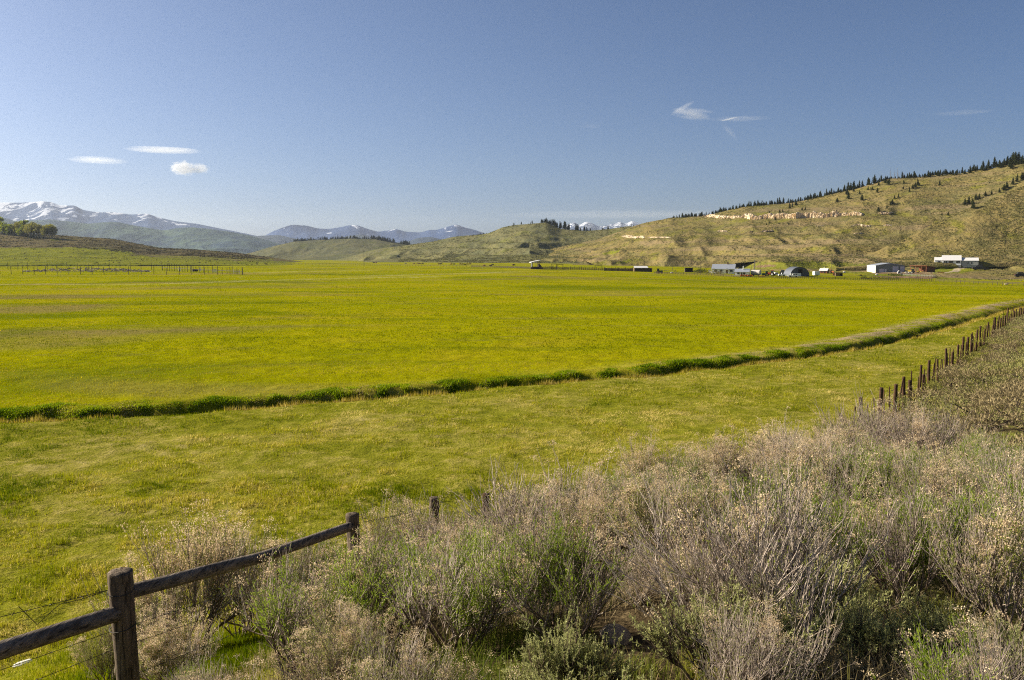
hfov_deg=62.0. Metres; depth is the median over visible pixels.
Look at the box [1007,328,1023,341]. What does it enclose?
sagebrush
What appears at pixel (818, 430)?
rabbitbrush
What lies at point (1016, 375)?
sagebrush
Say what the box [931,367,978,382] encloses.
sagebrush
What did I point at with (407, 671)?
rabbitbrush
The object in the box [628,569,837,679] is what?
sagebrush
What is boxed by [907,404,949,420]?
sagebrush
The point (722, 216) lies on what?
cliff
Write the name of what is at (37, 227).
aspen tree
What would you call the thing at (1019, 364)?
sagebrush
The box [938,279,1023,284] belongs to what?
wire fence
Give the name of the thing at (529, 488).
rabbitbrush
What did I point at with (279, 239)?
mountains
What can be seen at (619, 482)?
rabbitbrush
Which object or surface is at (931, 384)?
sagebrush
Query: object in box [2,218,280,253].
mountains
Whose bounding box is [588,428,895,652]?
rabbitbrush
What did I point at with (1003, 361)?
sagebrush
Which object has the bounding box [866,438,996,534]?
rabbitbrush
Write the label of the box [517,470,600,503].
rabbitbrush
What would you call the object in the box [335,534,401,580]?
rabbitbrush
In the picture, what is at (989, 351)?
sagebrush
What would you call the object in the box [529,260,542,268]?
shelter
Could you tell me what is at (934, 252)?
sagebrush cover
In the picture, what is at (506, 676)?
rabbitbrush
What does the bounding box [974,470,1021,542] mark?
rabbitbrush
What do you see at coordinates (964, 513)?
rabbitbrush
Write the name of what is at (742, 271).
farmhouse wing
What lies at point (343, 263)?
wire fence
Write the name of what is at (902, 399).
sagebrush
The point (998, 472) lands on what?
rabbitbrush
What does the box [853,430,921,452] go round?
rabbitbrush
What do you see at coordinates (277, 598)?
rabbitbrush
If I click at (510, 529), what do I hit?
rabbitbrush
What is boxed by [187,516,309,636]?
rabbitbrush
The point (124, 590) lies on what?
post and rail fence
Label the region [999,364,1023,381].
sagebrush
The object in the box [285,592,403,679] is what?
rabbitbrush
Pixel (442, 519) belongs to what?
rabbitbrush
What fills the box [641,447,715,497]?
rabbitbrush
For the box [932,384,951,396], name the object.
sagebrush
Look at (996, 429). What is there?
rabbitbrush
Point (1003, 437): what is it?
sagebrush
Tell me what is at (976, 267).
parked car
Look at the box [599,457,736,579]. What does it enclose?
rabbitbrush
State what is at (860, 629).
sagebrush
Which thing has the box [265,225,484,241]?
mountains
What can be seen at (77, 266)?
stockyard fence
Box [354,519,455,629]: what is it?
rabbitbrush
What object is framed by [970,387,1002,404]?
sagebrush
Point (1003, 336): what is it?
sagebrush
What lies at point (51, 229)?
aspen tree
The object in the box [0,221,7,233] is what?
aspen tree
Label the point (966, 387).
sagebrush
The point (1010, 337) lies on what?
sagebrush
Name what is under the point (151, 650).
rabbitbrush
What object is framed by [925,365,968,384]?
sagebrush
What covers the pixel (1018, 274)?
parked car
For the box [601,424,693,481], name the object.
rabbitbrush
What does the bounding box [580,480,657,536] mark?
rabbitbrush
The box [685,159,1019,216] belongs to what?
forest
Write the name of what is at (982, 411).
sagebrush
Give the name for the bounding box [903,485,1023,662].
rabbitbrush
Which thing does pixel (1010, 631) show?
sagebrush
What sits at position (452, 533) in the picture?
rabbitbrush
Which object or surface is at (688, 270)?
shed
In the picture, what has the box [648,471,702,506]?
rabbitbrush
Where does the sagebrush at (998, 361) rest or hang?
on the ground at (414, 364)
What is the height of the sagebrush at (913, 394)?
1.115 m
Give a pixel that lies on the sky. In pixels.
(252, 117)
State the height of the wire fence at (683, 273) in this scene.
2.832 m
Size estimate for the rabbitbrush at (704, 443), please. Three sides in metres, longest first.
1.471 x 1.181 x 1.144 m
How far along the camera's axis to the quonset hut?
422.84 m
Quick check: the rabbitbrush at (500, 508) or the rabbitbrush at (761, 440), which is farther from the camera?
the rabbitbrush at (761, 440)
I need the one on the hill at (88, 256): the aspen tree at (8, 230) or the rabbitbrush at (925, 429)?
the aspen tree at (8, 230)
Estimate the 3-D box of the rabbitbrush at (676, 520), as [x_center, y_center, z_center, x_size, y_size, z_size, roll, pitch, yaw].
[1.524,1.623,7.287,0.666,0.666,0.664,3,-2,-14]
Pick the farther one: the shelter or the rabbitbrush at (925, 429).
the shelter
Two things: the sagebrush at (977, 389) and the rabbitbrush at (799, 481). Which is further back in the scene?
the sagebrush at (977, 389)
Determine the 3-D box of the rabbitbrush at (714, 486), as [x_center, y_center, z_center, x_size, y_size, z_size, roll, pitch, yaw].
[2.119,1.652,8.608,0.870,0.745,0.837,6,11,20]
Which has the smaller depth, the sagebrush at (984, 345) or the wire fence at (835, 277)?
the sagebrush at (984, 345)
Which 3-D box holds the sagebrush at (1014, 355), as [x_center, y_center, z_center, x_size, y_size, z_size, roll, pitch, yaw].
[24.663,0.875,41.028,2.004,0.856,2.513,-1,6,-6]
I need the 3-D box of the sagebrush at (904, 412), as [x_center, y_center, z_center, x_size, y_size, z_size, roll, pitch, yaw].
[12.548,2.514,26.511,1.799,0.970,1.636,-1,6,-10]
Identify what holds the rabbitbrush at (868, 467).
on the ground at (414, 364)
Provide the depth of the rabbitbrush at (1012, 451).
8.81 m
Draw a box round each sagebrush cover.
[0,234,268,264]
[398,223,627,262]
[548,164,1023,280]
[887,186,1023,264]
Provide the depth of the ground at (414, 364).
44.08 m
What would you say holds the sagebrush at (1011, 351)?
on the ground at (414, 364)
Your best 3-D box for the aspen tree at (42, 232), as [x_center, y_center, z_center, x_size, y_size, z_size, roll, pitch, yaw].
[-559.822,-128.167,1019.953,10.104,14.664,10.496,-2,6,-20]
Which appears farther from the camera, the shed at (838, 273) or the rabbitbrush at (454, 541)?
the shed at (838, 273)
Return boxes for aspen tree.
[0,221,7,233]
[5,224,12,234]
[13,221,20,231]
[15,225,24,235]
[26,224,33,234]
[32,224,41,234]
[40,227,47,237]
[45,224,54,235]
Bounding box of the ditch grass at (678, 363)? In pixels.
[0,305,1006,422]
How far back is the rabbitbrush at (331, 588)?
8.42 m
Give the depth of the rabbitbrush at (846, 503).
6.88 m
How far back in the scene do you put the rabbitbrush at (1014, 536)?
5.02 m
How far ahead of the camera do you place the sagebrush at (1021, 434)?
16.47 m
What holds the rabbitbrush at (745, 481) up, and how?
on the ground at (414, 364)
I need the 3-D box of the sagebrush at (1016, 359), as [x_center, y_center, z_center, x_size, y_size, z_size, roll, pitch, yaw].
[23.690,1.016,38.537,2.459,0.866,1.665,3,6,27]
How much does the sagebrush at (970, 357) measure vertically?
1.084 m
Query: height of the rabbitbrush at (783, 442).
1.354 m
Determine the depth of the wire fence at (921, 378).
41.13 m
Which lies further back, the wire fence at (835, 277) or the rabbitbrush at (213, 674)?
the wire fence at (835, 277)
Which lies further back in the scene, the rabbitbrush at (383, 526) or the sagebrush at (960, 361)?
the sagebrush at (960, 361)
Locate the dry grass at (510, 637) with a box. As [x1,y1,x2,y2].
[204,347,1023,679]
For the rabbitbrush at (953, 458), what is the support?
on the ground at (414, 364)
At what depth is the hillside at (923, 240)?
617.60 m
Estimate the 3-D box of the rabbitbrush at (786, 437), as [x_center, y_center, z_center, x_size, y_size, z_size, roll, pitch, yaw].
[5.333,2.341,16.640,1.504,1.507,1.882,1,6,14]
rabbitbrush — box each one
[66,624,151,679]
[80,499,281,652]
[88,578,210,671]
[101,592,226,679]
[162,643,265,679]
[165,655,215,679]
[172,674,203,679]
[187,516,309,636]
[219,536,401,679]
[244,656,360,679]
[247,570,326,648]
[253,526,344,594]
[258,601,413,679]
[276,596,333,661]
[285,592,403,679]
[297,545,396,625]
[307,514,455,648]
[318,483,473,559]
[330,620,492,679]
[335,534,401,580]
[335,546,432,623]
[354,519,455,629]
[376,520,535,660]
[395,486,499,553]
[395,515,498,565]
[407,519,495,588]
[413,439,635,570]
[416,506,536,638]
[440,666,520,679]
[446,509,514,548]
[463,503,566,604]
[465,495,640,647]
[503,470,630,584]
[507,471,588,536]
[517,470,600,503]
[566,463,657,557]
[580,458,655,496]
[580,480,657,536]
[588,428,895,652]
[595,524,691,606]
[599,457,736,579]
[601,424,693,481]
[635,468,657,511]
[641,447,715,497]
[647,543,723,615]
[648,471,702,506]
[653,470,721,515]
[653,487,711,563]
[670,431,753,488]
[677,580,861,679]
[680,424,772,490]
[689,465,752,518]
[692,455,790,524]
[692,495,751,574]
[696,466,834,596]
[701,465,744,501]
[717,405,855,487]
[728,420,816,484]
[741,429,845,504]
[748,423,817,454]
[751,443,831,513]
[759,464,822,523]
[785,465,908,558]
[786,462,990,618]
[787,412,873,444]
[805,430,835,454]
[807,382,950,453]
[807,416,895,467]
[807,435,872,492]
[809,427,906,514]
[821,500,921,584]
[836,434,927,508]
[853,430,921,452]
[862,397,984,458]
[863,604,1022,679]
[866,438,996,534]
[873,448,934,498]
[876,442,935,472]
[879,600,1023,679]
[882,472,1023,604]
[885,475,997,538]
[891,443,978,501]
[897,442,953,472]
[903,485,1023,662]
[931,421,997,450]
[935,443,1023,532]
[940,439,999,472]
[942,429,1020,477]
[943,424,1016,467]
[961,453,1023,531]
[970,439,1023,489]
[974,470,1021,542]
[981,440,1023,478]
[992,438,1023,458]
[997,507,1023,570]
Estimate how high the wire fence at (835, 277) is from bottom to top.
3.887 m
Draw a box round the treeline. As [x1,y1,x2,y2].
[293,235,410,244]
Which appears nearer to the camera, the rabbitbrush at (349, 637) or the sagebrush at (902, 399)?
the rabbitbrush at (349, 637)
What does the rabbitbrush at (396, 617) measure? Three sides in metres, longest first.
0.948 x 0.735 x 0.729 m
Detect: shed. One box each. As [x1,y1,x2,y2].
[684,268,692,271]
[735,261,756,267]
[834,272,842,275]
[909,265,935,271]
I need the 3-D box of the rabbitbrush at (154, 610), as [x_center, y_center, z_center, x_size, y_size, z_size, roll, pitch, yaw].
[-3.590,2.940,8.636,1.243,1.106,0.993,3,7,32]
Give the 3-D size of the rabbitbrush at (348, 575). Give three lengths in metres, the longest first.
1.262 x 1.214 x 1.080 m
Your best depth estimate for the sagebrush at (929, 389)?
34.69 m
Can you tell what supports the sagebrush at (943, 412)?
on the ground at (414, 364)
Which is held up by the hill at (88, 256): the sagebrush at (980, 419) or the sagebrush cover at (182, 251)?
the sagebrush cover at (182, 251)
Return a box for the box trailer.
[813,271,819,275]
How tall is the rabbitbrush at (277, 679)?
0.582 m
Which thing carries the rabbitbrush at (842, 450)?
on the ground at (414, 364)
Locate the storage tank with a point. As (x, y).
(755, 272)
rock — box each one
[14,659,32,667]
[599,623,631,644]
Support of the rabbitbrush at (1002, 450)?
on the ground at (414, 364)
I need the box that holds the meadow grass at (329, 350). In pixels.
[0,267,1023,416]
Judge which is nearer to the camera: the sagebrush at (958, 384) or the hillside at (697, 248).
the sagebrush at (958, 384)
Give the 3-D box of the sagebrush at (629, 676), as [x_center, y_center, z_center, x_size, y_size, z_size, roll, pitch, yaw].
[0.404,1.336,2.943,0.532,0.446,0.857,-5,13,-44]
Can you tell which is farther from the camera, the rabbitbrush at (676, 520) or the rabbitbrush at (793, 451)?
the rabbitbrush at (793, 451)
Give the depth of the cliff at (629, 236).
956.19 m
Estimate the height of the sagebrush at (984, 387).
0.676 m
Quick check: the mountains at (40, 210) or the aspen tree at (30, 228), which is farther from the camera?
the mountains at (40, 210)
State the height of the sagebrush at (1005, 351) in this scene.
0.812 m
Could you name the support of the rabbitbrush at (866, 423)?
on the ground at (414, 364)
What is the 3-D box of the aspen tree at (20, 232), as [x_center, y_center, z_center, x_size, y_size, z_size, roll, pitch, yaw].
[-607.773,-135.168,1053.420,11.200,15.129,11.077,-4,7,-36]
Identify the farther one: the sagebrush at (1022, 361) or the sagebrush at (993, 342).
the sagebrush at (993, 342)
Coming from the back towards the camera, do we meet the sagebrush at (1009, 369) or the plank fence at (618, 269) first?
the plank fence at (618, 269)
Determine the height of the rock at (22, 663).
0.059 m
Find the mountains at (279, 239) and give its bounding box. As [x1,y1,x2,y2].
[254,234,440,243]
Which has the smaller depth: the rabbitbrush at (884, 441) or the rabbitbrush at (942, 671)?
the rabbitbrush at (942, 671)
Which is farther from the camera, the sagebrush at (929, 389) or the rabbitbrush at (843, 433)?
the sagebrush at (929, 389)
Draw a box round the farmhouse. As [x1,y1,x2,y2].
[708,262,736,273]
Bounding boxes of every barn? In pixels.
[633,266,652,271]
[867,263,904,272]
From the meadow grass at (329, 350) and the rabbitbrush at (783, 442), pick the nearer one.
the rabbitbrush at (783, 442)
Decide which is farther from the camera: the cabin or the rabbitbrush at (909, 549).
the cabin
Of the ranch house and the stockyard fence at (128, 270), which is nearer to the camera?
the stockyard fence at (128, 270)
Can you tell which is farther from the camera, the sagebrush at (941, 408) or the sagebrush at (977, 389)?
the sagebrush at (977, 389)
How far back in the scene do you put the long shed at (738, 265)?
614.47 m
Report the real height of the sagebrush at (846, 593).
0.555 m
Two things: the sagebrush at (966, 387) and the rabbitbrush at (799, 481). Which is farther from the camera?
the sagebrush at (966, 387)
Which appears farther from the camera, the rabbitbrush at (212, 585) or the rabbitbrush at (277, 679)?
the rabbitbrush at (212, 585)
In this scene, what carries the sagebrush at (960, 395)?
on the ground at (414, 364)
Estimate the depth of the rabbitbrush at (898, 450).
11.96 m
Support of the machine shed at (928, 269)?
on the hillside at (697, 248)
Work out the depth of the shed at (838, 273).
447.71 m
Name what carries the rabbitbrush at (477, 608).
on the ground at (414, 364)
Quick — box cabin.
[819,267,829,273]
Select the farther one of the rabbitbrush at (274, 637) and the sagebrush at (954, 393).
the sagebrush at (954, 393)
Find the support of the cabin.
on the ground at (414, 364)
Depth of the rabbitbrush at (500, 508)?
7.75 m
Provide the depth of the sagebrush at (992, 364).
38.49 m
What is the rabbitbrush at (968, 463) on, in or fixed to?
on the ground at (414, 364)
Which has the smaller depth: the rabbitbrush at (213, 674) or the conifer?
the rabbitbrush at (213, 674)
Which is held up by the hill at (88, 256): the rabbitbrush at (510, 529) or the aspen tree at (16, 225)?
the aspen tree at (16, 225)
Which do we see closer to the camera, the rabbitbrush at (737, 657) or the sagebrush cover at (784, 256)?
the rabbitbrush at (737, 657)
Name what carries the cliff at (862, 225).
on the hillside at (697, 248)
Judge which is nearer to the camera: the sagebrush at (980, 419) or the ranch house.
the sagebrush at (980, 419)
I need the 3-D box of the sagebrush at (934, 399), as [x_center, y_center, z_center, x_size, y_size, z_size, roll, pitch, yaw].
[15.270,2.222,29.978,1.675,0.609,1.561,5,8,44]
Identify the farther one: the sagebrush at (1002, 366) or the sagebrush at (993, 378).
the sagebrush at (1002, 366)
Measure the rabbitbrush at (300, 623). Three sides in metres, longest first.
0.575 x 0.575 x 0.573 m
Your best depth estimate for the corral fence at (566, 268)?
446.06 m
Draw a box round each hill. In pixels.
[0,233,301,265]
[247,238,407,259]
[337,223,630,263]
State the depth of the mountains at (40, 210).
7318.32 m
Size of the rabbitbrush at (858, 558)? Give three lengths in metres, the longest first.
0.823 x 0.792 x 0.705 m
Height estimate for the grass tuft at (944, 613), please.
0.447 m
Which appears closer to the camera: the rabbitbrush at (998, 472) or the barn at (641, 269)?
the rabbitbrush at (998, 472)
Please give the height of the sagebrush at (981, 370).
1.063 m
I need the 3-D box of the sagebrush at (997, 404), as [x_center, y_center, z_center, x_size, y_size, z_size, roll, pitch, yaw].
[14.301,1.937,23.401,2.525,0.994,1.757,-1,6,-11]
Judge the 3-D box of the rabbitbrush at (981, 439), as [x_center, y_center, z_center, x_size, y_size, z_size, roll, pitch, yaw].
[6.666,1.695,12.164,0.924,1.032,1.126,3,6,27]
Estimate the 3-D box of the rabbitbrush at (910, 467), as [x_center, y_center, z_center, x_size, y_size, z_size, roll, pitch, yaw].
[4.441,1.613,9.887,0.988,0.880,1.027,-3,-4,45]
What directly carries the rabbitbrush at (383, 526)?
on the ground at (414, 364)
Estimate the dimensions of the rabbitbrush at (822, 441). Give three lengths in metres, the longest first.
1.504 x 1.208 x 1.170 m
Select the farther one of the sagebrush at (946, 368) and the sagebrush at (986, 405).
the sagebrush at (946, 368)
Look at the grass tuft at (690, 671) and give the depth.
3.93 m
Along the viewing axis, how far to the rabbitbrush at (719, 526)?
6.64 m
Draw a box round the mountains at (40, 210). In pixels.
[0,201,254,235]
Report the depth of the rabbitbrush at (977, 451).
10.53 m
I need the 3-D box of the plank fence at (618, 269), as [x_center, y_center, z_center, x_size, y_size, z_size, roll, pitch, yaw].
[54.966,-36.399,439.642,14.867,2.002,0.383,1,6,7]
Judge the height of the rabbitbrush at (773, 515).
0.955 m
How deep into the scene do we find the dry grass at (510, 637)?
4.85 m
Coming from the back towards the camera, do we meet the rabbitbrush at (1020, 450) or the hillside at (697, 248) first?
the hillside at (697, 248)
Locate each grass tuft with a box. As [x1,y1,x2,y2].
[679,645,728,679]
[877,583,1016,673]
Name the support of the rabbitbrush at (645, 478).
on the ground at (414, 364)
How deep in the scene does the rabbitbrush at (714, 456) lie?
10.75 m
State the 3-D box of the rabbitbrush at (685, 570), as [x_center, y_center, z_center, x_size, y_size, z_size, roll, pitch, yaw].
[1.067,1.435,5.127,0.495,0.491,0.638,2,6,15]
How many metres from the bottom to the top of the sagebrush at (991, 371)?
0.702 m
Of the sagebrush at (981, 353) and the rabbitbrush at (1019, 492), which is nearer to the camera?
the rabbitbrush at (1019, 492)
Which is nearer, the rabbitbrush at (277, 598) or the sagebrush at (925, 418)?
the rabbitbrush at (277, 598)
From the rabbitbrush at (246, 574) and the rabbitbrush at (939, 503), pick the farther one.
the rabbitbrush at (246, 574)
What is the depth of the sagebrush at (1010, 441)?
15.82 m
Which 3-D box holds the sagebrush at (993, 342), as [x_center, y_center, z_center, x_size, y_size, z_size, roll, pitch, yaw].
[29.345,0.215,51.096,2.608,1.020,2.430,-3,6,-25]
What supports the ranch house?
on the hillside at (697, 248)
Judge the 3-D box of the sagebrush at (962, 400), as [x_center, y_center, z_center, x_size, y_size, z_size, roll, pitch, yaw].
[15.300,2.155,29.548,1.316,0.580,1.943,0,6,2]
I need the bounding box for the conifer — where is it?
[1013,152,1018,164]
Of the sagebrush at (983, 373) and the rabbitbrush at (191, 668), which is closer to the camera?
the rabbitbrush at (191, 668)
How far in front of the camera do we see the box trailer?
443.01 m
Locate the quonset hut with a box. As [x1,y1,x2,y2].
[784,267,808,275]
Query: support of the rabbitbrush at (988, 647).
on the ground at (414, 364)
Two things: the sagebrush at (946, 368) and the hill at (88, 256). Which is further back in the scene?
the hill at (88, 256)
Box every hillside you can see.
[541,163,1023,279]
[836,186,1023,270]
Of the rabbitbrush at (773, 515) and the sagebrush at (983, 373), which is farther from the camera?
the sagebrush at (983, 373)
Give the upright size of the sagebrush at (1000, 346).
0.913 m
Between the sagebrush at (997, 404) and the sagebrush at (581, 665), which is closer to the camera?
the sagebrush at (581, 665)
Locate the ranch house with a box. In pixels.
[934,255,978,266]
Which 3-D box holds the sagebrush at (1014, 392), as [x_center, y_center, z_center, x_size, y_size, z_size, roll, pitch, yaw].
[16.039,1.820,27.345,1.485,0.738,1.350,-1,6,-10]
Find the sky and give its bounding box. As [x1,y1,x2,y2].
[0,0,1023,235]
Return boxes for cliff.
[623,235,644,237]
[705,214,740,218]
[740,213,772,219]
[771,210,838,218]
[835,211,863,216]
[851,224,871,226]
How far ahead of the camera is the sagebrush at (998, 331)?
63.80 m
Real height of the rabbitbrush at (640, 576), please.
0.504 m
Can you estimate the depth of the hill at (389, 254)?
1266.95 m
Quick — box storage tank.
[751,270,760,275]
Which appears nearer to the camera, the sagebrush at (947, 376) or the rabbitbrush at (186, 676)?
the rabbitbrush at (186, 676)
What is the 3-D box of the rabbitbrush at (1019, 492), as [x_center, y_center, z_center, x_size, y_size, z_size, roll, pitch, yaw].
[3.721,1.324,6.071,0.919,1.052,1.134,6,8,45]
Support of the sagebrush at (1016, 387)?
on the ground at (414, 364)
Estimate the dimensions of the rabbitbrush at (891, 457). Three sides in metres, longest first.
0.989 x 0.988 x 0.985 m
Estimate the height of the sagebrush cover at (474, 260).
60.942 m
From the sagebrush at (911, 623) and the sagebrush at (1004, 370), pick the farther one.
the sagebrush at (1004, 370)
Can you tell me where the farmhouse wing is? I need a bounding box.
[734,266,750,274]
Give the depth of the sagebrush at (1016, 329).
60.12 m
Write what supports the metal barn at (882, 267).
on the ground at (414, 364)
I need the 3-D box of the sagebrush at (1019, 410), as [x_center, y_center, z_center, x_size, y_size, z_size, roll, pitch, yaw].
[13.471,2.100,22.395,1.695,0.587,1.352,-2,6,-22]
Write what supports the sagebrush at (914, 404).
on the ground at (414, 364)
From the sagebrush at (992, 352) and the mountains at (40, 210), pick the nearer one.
the sagebrush at (992, 352)
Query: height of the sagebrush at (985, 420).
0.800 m
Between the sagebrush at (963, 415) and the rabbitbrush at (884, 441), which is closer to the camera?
the rabbitbrush at (884, 441)
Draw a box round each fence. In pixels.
[0,496,439,679]
[7,262,151,269]
[10,266,242,274]
[23,267,150,271]
[162,264,242,274]
[199,259,466,266]
[471,265,530,268]
[482,306,1023,518]
[543,266,627,270]
[604,267,632,270]
[654,272,773,277]
[775,276,931,280]
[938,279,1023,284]
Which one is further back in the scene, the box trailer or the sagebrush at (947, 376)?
the box trailer
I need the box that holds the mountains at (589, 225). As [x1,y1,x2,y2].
[560,221,639,230]
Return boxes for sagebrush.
[501,596,644,679]
[546,657,654,679]
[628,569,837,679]
[715,540,915,636]
[787,581,927,675]
[826,585,972,668]
[878,385,940,407]
[886,405,941,430]
[887,386,951,403]
[890,391,946,410]
[890,412,940,432]
[895,398,947,415]
[902,395,935,407]
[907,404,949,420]
[910,403,1007,433]
[911,402,968,426]
[911,424,1011,463]
[913,377,950,391]
[920,402,970,417]
[923,601,1023,679]
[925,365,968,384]
[926,394,964,406]
[930,367,971,386]
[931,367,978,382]
[932,351,983,366]
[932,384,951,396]
[932,394,975,411]
[938,384,1023,421]
[940,383,995,402]
[940,389,977,401]
[941,359,972,373]
[941,382,968,390]
[941,403,995,429]
[946,376,1000,395]
[946,402,1021,428]
[948,364,1007,386]
[950,362,976,368]
[958,362,1005,381]
[958,429,1020,448]
[961,407,1014,416]
[963,349,996,359]
[963,435,1022,450]
[964,366,1014,383]
[968,382,1014,399]
[970,382,1002,395]
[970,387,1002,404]
[971,337,1017,351]
[971,365,1008,381]
[976,351,999,364]
[976,358,1008,369]
[977,344,990,351]
[979,349,1004,358]
[979,372,1020,390]
[981,359,1009,372]
[982,387,1023,405]
[982,391,1023,423]
[987,339,1023,351]
[988,332,1012,344]
[989,356,1009,365]
[989,377,1023,397]
[991,327,1014,338]
[991,348,1022,357]
[991,363,1022,378]
[991,407,1023,428]
[993,331,1023,342]
[994,360,1023,374]
[994,375,1022,395]
[995,408,1023,431]
[999,347,1021,358]
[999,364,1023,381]
[1001,366,1023,384]
[1004,352,1023,360]
[1004,379,1023,403]
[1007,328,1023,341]
[1007,337,1023,353]
[1007,354,1023,362]
[1007,358,1023,372]
[1008,360,1023,369]
[1011,327,1023,332]
[1015,432,1023,442]
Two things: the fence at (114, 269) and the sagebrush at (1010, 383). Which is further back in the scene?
the fence at (114, 269)
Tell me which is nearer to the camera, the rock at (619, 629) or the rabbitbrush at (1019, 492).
the rock at (619, 629)
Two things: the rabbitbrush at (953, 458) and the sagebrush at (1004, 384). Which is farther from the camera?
the sagebrush at (1004, 384)
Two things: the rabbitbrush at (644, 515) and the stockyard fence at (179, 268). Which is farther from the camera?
the stockyard fence at (179, 268)
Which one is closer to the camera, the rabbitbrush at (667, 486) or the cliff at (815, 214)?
the rabbitbrush at (667, 486)
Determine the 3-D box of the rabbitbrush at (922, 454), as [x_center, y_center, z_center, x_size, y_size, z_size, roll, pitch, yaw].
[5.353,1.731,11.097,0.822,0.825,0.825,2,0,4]
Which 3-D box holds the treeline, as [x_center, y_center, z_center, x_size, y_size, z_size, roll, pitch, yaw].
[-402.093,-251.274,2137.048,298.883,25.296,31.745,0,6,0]
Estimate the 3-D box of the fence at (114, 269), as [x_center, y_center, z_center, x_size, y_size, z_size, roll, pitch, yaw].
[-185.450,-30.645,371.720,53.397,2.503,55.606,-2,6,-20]
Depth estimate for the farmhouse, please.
446.67 m
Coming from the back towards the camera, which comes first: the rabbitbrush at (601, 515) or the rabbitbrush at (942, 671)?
the rabbitbrush at (601, 515)
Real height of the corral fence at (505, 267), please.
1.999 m
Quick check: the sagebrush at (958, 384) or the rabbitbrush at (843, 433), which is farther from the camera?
the sagebrush at (958, 384)
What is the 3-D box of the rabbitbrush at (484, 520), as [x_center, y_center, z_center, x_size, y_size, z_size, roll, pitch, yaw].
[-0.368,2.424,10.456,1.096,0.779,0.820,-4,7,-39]
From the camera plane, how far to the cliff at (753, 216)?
873.57 m
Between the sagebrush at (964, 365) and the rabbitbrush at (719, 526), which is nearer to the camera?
the rabbitbrush at (719, 526)
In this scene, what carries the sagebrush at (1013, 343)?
on the ground at (414, 364)
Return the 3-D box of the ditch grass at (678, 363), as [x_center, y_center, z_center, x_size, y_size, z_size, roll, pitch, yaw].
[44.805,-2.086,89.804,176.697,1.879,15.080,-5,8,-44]
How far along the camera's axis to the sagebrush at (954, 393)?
31.84 m
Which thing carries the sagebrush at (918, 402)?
on the ground at (414, 364)
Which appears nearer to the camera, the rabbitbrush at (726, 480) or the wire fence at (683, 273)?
the rabbitbrush at (726, 480)
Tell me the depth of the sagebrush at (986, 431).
14.01 m
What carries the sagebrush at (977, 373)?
on the ground at (414, 364)
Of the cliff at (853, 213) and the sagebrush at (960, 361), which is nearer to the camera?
the sagebrush at (960, 361)
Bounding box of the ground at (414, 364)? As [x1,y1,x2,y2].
[0,260,1023,679]
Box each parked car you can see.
[972,265,988,269]
[1014,272,1023,276]
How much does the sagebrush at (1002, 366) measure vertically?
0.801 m
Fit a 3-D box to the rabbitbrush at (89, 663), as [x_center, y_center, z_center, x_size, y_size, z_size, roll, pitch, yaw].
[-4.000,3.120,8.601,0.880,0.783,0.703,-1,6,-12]
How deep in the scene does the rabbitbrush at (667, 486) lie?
8.10 m
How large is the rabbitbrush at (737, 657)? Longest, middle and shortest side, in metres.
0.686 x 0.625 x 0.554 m
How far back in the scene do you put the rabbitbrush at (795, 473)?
8.86 m
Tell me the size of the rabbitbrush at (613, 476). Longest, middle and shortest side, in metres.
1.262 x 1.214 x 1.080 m
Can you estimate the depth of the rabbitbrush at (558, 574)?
4.80 m
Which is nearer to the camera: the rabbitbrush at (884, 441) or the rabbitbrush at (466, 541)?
the rabbitbrush at (466, 541)
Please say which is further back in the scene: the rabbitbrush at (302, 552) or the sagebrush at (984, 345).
the sagebrush at (984, 345)
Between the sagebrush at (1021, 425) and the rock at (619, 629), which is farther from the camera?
the sagebrush at (1021, 425)

